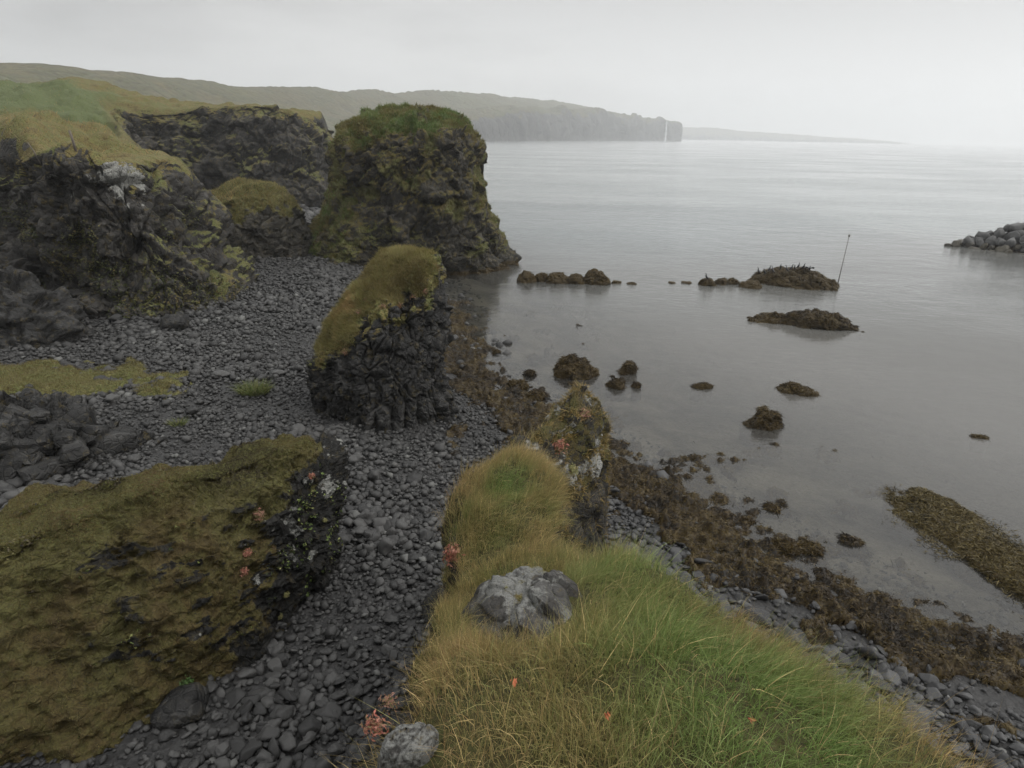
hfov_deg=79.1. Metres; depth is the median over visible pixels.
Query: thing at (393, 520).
cobble
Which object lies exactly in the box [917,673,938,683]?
slab stone
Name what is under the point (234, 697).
cobble
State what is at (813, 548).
weedy rock
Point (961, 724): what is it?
slab stone
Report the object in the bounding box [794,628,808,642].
slab stone
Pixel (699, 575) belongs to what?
slab stone
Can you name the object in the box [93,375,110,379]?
cobble
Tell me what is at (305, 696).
cobble
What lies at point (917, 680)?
slab stone
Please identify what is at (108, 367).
cobble
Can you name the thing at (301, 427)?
cobble
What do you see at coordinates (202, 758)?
cobble
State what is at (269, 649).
cobble
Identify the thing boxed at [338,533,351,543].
cobble
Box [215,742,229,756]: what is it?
cobble
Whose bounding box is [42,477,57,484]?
cobble
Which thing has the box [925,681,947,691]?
slab stone
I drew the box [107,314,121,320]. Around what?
cobble
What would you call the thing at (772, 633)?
slab stone
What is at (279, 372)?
cobble
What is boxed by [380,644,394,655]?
cobble
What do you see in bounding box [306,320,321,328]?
cobble
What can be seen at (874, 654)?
slab stone
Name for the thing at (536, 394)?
weedy rock
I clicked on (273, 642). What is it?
cobble
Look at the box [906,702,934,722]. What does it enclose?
slab stone
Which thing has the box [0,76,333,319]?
terrain
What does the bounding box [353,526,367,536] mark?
cobble
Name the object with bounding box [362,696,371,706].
cobble
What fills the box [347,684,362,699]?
cobble
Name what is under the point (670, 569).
slab stone
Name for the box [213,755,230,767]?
cobble
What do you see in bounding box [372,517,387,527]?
cobble
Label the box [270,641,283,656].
cobble
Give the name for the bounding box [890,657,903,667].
slab stone
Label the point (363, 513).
cobble
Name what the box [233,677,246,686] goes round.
cobble
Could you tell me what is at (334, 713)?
cobble
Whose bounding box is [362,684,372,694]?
cobble
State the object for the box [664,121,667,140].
waterfall
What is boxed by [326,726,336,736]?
cobble
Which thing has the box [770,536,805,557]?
weedy rock
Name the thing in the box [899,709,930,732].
slab stone
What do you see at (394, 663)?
cobble
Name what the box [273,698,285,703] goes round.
cobble
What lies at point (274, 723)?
cobble
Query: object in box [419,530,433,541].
cobble
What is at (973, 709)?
slab stone
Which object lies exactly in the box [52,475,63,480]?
cobble
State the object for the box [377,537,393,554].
cobble
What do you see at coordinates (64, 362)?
cobble
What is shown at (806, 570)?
seaweed
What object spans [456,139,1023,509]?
sea
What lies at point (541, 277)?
tide rock
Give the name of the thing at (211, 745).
cobble
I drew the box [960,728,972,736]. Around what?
slab stone
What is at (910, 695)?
slab stone
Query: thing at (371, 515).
cobble
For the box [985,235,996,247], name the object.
boulder
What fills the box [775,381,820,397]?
weedy rock
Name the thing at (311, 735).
cobble
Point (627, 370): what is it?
weedy rock
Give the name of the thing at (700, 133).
hills
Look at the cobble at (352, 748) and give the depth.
11.37 m
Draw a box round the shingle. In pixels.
[546,386,1023,767]
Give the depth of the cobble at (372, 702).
12.24 m
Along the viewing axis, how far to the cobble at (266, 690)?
12.39 m
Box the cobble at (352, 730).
[346,725,358,736]
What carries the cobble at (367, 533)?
on the beach
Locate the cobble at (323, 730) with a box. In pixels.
[319,725,326,734]
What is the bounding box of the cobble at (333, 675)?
[324,671,338,685]
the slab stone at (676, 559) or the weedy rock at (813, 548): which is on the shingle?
the slab stone at (676, 559)
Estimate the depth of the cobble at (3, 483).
18.55 m
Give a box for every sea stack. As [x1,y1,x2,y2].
[305,243,459,433]
[307,102,521,285]
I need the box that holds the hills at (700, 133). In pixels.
[682,127,907,143]
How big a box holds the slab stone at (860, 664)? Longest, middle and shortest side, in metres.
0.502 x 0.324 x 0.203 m
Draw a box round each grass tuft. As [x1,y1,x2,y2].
[131,379,170,394]
[166,416,188,426]
[227,376,274,396]
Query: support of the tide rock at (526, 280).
in the sea
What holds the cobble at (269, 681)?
on the cobble at (275, 685)
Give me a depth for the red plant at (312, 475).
14.61 m
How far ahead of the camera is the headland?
2.51 m
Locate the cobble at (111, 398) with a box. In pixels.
[105,393,120,404]
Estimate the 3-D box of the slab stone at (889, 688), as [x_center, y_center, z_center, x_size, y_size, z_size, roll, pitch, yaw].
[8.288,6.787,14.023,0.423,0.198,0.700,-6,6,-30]
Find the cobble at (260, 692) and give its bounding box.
[249,688,265,701]
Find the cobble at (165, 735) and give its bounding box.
[158,728,177,742]
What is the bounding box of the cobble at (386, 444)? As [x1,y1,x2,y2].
[380,441,390,447]
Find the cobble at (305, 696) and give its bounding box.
[296,688,312,705]
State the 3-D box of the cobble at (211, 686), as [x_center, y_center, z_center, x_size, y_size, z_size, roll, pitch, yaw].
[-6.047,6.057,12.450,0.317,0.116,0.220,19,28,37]
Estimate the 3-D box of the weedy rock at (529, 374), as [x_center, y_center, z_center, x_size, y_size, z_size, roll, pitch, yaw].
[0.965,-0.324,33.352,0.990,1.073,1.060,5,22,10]
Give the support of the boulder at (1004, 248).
on the breakwater
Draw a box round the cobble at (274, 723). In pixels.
[261,718,281,730]
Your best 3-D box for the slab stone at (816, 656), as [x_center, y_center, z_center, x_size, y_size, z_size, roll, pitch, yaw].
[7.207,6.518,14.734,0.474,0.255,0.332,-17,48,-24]
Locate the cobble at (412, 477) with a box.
[406,472,422,483]
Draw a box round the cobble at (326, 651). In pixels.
[319,648,331,654]
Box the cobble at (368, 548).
[362,544,374,552]
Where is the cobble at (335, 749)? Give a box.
[327,743,342,754]
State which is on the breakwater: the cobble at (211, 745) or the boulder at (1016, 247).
the boulder at (1016, 247)
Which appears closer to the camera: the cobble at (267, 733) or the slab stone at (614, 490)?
the cobble at (267, 733)
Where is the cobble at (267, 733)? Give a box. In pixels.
[258,725,280,741]
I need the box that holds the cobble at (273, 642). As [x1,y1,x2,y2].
[265,638,277,653]
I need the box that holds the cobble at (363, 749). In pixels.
[358,741,369,751]
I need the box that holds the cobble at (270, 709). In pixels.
[268,704,276,712]
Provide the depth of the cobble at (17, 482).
18.74 m
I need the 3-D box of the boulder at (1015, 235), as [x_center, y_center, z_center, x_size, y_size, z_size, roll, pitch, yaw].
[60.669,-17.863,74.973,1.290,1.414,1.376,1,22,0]
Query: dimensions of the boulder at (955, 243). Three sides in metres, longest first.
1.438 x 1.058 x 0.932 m
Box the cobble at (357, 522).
[353,518,366,526]
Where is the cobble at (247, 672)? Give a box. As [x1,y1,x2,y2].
[236,667,256,677]
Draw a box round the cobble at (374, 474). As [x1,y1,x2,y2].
[368,469,380,481]
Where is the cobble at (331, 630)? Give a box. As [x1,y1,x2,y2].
[324,624,337,639]
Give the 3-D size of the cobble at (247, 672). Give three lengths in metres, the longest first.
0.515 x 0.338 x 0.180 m
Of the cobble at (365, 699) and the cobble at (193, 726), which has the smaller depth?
the cobble at (193, 726)
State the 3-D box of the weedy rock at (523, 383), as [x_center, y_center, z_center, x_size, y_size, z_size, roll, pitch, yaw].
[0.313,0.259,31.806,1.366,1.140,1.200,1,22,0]
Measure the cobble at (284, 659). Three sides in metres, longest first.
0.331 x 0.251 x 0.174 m
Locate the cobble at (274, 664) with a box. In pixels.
[267,656,282,671]
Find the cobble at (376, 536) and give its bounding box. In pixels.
[367,532,380,541]
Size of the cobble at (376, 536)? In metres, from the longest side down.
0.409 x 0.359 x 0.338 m
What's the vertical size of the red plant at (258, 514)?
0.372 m
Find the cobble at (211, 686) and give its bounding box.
[205,681,217,692]
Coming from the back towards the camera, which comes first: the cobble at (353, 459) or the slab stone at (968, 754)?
the cobble at (353, 459)
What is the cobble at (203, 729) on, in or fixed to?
on the beach
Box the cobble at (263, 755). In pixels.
[256,749,272,763]
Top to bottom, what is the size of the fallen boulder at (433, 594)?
1.069 m
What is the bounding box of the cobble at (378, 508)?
[370,506,381,511]
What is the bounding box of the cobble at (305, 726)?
[297,717,322,736]
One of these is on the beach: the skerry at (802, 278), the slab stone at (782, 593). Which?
the slab stone at (782, 593)
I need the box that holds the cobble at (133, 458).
[127,454,140,462]
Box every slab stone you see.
[608,534,620,539]
[609,488,619,493]
[637,537,654,543]
[639,539,647,547]
[647,545,661,552]
[650,550,660,560]
[652,538,661,545]
[660,554,672,560]
[667,568,677,575]
[671,552,682,563]
[677,571,691,581]
[681,565,690,569]
[692,570,704,578]
[694,558,713,563]
[713,593,725,600]
[717,600,730,611]
[733,593,744,603]
[743,606,772,627]
[754,594,768,600]
[767,629,779,638]
[774,588,787,598]
[780,624,801,646]
[787,621,800,628]
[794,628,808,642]
[804,645,824,651]
[809,650,823,663]
[811,601,818,609]
[822,646,836,658]
[824,643,840,653]
[833,641,847,646]
[834,653,852,666]
[838,638,852,652]
[839,668,847,677]
[840,647,849,653]
[843,620,856,629]
[850,671,864,677]
[851,657,872,670]
[857,646,884,659]
[860,682,871,696]
[863,676,894,692]
[869,669,883,679]
[874,692,885,702]
[875,645,886,656]
[875,662,887,669]
[879,669,900,685]
[886,696,899,711]
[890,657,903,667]
[893,666,907,679]
[895,688,909,696]
[896,671,908,683]
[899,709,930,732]
[903,686,912,698]
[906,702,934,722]
[908,676,920,684]
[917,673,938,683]
[925,664,934,674]
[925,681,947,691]
[925,687,940,698]
[930,710,941,719]
[940,688,954,696]
[943,696,954,708]
[949,744,965,756]
[955,692,972,699]
[955,718,969,728]
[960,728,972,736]
[961,750,980,760]
[964,729,982,744]
[965,718,982,730]
[968,705,981,714]
[973,738,983,752]
[978,725,996,735]
[982,750,996,765]
[994,750,1009,763]
[995,732,1006,741]
[1007,743,1023,753]
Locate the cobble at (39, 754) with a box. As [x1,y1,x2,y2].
[35,751,43,757]
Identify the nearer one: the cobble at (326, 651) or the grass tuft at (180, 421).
the cobble at (326, 651)
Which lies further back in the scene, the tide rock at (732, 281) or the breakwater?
the breakwater
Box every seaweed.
[438,299,660,494]
[446,295,1023,658]
[607,436,1023,741]
[869,484,1023,616]
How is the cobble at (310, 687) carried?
on the beach
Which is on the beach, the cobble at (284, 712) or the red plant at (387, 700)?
the cobble at (284, 712)
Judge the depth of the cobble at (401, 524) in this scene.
18.33 m
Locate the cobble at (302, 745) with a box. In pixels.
[294,740,311,753]
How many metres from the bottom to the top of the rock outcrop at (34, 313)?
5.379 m
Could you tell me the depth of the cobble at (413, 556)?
16.88 m
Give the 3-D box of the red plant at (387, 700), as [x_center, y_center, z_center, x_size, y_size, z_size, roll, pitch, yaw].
[-0.493,1.272,2.480,0.087,0.088,0.084,17,27,34]
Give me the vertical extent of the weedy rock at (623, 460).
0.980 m
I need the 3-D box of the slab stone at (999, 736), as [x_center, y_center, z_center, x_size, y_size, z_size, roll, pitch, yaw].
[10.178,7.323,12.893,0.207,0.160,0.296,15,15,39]
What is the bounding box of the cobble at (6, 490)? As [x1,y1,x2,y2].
[1,488,16,493]
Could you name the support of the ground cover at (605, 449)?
on the headland
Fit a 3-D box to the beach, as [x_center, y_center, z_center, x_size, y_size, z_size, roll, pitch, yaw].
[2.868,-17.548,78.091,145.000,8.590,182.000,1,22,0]
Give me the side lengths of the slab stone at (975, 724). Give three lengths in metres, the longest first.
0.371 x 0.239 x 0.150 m
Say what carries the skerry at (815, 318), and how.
in the sea
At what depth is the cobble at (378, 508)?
18.94 m
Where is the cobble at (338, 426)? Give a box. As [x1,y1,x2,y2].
[331,424,342,428]
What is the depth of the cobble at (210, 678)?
12.53 m
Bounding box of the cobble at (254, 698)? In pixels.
[240,693,260,705]
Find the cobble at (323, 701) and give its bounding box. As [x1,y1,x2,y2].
[315,696,329,707]
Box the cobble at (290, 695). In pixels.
[278,690,297,701]
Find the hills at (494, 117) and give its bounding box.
[0,63,682,140]
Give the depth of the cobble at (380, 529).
18.03 m
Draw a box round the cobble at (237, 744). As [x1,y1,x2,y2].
[229,735,245,756]
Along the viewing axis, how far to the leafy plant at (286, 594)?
13.88 m
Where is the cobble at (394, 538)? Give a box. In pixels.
[387,535,398,545]
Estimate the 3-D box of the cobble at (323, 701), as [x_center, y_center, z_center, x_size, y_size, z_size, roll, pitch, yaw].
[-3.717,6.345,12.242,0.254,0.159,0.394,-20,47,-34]
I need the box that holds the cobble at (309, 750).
[303,745,314,756]
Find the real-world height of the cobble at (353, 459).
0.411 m
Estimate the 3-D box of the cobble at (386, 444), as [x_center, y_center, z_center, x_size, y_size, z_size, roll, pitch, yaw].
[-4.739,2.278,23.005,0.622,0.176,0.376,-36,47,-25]
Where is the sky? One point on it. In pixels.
(912, 71)
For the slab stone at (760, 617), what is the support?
on the shingle
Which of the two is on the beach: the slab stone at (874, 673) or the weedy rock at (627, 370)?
the slab stone at (874, 673)
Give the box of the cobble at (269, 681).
[264,677,279,686]
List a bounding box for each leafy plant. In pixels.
[179,675,193,685]
[283,591,289,597]
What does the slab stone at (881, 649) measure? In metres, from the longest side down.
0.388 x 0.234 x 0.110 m
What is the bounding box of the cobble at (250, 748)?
[239,738,262,761]
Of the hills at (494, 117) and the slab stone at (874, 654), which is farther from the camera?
the hills at (494, 117)
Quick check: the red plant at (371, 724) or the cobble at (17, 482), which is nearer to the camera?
the red plant at (371, 724)
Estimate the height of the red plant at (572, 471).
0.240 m
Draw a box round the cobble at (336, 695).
[330,690,346,699]
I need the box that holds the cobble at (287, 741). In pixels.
[278,732,296,751]
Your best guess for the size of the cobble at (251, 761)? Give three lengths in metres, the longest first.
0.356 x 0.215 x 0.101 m
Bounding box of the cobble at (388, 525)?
[383,520,392,530]
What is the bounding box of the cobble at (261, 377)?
[256,374,269,381]
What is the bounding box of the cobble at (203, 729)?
[195,724,211,734]
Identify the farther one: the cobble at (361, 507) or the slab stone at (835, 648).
the cobble at (361, 507)
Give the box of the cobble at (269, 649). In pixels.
[266,646,272,654]
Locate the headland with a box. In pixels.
[407,385,951,767]
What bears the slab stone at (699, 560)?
on the beach
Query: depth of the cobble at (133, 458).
20.67 m
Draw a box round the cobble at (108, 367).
[103,365,115,369]
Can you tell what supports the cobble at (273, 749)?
on the beach
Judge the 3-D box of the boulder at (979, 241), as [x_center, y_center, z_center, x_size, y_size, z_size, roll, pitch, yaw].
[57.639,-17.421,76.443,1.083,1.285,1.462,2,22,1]
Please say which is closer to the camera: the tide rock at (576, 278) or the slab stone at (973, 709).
the slab stone at (973, 709)
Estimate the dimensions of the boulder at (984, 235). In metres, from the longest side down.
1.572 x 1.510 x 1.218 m
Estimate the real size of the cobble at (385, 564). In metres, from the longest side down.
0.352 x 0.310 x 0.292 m
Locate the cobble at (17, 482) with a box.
[5,477,24,487]
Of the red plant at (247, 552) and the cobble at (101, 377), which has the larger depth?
the cobble at (101, 377)
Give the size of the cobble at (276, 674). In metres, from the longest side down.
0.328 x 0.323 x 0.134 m
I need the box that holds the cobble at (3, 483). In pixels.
[0,480,16,488]
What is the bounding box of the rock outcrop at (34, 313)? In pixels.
[0,265,94,349]
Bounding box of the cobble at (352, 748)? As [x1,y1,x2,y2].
[347,744,359,756]
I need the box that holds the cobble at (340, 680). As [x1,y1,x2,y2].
[333,677,346,684]
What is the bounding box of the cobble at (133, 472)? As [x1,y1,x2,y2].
[128,470,140,475]
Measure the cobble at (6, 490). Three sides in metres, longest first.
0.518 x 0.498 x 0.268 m
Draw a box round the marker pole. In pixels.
[838,234,850,282]
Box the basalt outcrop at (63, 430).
[0,388,167,484]
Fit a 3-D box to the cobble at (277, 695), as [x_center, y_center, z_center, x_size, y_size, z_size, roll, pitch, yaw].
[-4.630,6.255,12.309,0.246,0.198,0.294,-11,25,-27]
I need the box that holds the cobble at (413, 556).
[408,553,422,560]
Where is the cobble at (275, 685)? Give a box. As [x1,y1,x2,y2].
[267,682,280,689]
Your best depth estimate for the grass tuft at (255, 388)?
27.03 m
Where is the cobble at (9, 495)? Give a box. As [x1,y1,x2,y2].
[3,490,19,499]
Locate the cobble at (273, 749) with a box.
[268,736,279,759]
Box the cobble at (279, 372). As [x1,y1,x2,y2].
[269,369,286,376]
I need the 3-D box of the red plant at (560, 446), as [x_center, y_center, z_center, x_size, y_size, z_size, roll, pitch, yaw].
[0.847,1.136,10.939,0.347,0.343,0.338,-11,25,-28]
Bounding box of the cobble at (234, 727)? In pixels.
[226,722,239,735]
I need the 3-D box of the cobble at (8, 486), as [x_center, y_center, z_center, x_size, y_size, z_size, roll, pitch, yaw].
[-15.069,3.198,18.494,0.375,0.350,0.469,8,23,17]
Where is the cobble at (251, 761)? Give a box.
[246,754,257,765]
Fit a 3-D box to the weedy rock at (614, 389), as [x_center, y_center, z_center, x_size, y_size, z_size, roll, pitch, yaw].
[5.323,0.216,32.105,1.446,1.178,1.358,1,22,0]
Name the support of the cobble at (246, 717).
on the beach
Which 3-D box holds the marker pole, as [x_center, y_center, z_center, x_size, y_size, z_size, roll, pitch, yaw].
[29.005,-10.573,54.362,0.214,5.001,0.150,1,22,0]
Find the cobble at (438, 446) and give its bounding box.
[433,442,444,451]
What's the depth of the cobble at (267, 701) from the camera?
12.11 m
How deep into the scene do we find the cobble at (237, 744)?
11.23 m
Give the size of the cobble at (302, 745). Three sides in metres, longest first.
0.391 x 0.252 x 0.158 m
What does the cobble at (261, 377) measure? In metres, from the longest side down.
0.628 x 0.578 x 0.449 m
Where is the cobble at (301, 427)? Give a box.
[290,424,305,432]
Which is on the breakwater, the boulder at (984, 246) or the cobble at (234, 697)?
the boulder at (984, 246)
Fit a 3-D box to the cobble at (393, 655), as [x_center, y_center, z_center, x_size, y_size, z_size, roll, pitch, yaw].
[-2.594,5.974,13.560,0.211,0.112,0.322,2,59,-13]
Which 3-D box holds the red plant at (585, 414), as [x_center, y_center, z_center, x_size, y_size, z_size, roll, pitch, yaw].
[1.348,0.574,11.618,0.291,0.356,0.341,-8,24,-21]
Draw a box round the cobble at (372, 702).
[363,697,377,714]
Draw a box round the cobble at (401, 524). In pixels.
[395,517,407,530]
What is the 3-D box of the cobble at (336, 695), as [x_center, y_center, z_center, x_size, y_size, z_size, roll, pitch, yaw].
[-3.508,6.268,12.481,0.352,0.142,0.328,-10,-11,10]
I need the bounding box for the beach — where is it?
[0,255,1023,767]
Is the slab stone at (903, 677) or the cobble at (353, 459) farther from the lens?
the cobble at (353, 459)
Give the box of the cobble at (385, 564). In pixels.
[379,559,390,569]
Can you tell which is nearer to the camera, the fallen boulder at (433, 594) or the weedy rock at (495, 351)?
the fallen boulder at (433, 594)
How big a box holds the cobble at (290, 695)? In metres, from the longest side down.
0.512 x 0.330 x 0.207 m
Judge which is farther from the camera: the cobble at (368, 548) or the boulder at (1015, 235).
the boulder at (1015, 235)
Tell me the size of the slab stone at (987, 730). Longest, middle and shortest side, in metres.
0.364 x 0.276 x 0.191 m
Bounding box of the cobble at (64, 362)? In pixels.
[59,360,75,367]
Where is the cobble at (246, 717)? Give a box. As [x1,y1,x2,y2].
[240,711,251,724]
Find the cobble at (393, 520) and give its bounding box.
[390,517,396,528]
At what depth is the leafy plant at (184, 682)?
12.21 m
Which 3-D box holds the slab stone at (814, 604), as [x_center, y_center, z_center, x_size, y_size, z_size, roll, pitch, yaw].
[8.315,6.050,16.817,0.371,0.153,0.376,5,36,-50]
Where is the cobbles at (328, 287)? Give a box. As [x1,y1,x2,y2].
[0,203,546,767]
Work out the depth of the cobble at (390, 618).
14.50 m
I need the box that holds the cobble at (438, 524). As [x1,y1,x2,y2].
[435,518,443,528]
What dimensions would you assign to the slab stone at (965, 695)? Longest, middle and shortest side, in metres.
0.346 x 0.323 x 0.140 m
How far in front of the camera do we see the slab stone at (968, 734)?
12.84 m
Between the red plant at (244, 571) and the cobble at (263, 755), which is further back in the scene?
the red plant at (244, 571)
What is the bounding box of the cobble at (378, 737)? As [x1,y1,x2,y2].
[366,734,381,744]
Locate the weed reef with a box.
[881,486,1023,606]
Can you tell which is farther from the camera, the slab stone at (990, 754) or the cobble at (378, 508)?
the cobble at (378, 508)
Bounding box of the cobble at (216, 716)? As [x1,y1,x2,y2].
[210,712,222,721]
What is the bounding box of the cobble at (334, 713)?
[331,709,338,723]
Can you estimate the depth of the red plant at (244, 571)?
13.16 m
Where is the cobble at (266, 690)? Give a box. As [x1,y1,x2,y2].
[262,688,275,696]
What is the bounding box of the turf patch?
[0,357,193,400]
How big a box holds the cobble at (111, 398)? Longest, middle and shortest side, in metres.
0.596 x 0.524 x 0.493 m
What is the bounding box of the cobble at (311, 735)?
[303,731,317,742]
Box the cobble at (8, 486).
[0,484,15,491]
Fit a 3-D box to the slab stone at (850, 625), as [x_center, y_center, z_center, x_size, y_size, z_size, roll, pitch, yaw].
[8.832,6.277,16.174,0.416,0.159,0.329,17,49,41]
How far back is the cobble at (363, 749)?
11.41 m
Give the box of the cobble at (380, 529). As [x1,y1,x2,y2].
[374,526,384,535]
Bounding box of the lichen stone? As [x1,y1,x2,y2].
[377,722,438,767]
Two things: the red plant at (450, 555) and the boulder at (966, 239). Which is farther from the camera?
the boulder at (966, 239)
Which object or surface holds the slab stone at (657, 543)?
on the beach
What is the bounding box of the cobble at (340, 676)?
[335,674,345,681]
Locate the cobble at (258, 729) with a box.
[256,722,262,733]
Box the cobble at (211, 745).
[206,739,219,757]
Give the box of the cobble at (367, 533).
[363,529,375,537]
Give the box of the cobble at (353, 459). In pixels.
[348,454,363,464]
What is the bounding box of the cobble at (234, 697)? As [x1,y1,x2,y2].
[224,687,245,709]
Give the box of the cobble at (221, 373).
[211,370,230,378]
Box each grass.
[321,386,1013,767]
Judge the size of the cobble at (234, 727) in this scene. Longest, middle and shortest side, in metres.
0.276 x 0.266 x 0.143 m
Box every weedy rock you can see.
[491,348,501,357]
[505,378,530,390]
[521,368,537,382]
[525,388,548,400]
[549,352,602,391]
[604,377,627,401]
[616,360,638,386]
[617,456,629,463]
[628,381,643,400]
[689,381,714,401]
[738,405,784,445]
[738,514,757,526]
[759,500,783,519]
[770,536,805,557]
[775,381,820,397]
[800,538,826,559]
[834,530,867,557]
[970,432,989,439]
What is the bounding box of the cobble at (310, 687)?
[299,684,314,692]
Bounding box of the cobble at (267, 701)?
[260,696,274,707]
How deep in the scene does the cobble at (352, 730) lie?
11.76 m
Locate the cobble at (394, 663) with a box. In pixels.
[390,660,400,666]
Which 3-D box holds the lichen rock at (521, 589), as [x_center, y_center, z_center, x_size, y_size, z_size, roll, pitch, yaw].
[0.071,1.629,3.853,0.967,0.945,1.044,1,22,0]
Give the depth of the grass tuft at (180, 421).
23.50 m
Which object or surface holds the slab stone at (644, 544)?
on the beach
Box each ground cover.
[0,436,345,757]
[511,377,616,557]
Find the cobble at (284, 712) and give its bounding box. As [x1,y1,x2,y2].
[269,704,294,720]
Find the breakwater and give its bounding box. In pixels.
[965,229,1023,252]
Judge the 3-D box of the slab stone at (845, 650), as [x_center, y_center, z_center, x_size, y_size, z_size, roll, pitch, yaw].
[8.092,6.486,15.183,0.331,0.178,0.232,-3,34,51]
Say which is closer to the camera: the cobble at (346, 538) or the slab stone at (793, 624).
the slab stone at (793, 624)
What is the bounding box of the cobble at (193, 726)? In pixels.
[185,722,198,731]
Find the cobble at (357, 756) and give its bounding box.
[350,751,367,762]
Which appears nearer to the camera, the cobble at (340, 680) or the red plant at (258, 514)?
the cobble at (340, 680)
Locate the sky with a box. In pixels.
[0,0,1023,144]
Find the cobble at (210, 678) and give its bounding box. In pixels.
[207,674,213,681]
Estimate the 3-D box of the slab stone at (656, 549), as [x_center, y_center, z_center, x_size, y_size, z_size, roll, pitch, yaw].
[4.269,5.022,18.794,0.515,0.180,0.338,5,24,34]
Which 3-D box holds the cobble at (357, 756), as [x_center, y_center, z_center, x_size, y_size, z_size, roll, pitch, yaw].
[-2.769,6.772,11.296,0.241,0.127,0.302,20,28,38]
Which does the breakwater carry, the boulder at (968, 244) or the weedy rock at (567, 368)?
the boulder at (968, 244)
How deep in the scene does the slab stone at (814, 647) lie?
14.85 m
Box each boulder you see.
[0,432,351,765]
[150,682,209,730]
[159,313,189,330]
[211,176,313,258]
[422,584,444,624]
[951,240,959,246]
[962,236,975,244]
[965,242,974,247]
[975,237,984,246]
[976,231,990,241]
[978,243,987,249]
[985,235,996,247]
[993,229,1004,237]
[995,245,1009,251]
[997,238,1005,246]
[1005,230,1021,239]
[1005,237,1016,246]
[1007,223,1023,231]
[1013,245,1021,250]
[1018,235,1023,243]
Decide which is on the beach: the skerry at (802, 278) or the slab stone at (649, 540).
the slab stone at (649, 540)
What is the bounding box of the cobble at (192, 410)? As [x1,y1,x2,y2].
[185,406,199,414]
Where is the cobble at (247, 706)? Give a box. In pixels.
[239,699,252,715]
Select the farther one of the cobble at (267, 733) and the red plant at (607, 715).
the cobble at (267, 733)
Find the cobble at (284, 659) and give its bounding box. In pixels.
[275,653,288,666]
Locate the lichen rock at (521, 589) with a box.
[457,566,582,643]
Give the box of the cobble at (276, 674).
[264,671,282,678]
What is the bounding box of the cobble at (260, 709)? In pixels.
[253,702,267,715]
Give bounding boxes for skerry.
[746,308,863,331]
[749,266,839,291]
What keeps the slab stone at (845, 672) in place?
on the beach
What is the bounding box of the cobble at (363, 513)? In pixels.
[356,509,369,518]
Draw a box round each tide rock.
[515,270,537,290]
[535,272,547,289]
[545,272,568,291]
[568,273,584,284]
[583,268,610,285]
[612,280,621,283]
[697,277,715,285]
[714,277,727,285]
[727,277,739,284]
[738,279,761,288]
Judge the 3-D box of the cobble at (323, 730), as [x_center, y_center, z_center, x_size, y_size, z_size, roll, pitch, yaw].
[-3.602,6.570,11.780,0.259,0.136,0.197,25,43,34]
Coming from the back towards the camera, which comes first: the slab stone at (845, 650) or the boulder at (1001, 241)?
the boulder at (1001, 241)
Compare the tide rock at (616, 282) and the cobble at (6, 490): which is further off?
the tide rock at (616, 282)
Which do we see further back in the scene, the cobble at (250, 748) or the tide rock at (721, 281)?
the tide rock at (721, 281)
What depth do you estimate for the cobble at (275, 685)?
12.47 m
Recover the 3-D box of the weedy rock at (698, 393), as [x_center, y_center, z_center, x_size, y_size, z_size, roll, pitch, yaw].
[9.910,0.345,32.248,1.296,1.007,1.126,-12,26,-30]
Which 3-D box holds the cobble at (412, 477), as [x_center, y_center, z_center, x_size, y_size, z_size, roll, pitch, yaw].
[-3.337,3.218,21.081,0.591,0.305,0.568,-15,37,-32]
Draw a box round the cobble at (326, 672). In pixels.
[323,668,335,677]
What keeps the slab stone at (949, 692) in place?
on the beach
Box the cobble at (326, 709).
[313,701,342,718]
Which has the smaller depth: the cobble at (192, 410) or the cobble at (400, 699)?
the cobble at (400, 699)
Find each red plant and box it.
[238,567,248,576]
[242,547,251,556]
[252,507,265,521]
[308,473,314,478]
[360,709,389,741]
[378,692,398,714]
[442,542,464,567]
[510,678,516,686]
[551,439,569,453]
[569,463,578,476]
[577,406,590,420]
[604,710,611,719]
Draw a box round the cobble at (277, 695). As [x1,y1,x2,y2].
[274,693,283,700]
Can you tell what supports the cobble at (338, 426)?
on the beach
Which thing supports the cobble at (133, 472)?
on the beach
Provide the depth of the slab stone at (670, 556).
18.36 m
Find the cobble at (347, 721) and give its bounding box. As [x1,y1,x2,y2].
[339,716,354,727]
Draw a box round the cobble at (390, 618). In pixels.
[383,614,397,621]
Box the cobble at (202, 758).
[194,754,205,764]
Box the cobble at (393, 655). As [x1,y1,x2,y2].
[389,649,397,661]
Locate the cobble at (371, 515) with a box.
[363,512,376,519]
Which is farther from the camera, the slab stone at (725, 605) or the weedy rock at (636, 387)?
the weedy rock at (636, 387)
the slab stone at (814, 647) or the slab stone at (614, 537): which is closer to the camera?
the slab stone at (814, 647)
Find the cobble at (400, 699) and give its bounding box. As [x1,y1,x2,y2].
[391,696,406,709]
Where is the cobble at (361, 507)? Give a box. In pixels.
[356,503,369,512]
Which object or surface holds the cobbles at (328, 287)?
on the beach
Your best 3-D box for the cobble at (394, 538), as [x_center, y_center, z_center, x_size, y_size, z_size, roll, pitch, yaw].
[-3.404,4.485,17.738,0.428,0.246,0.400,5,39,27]

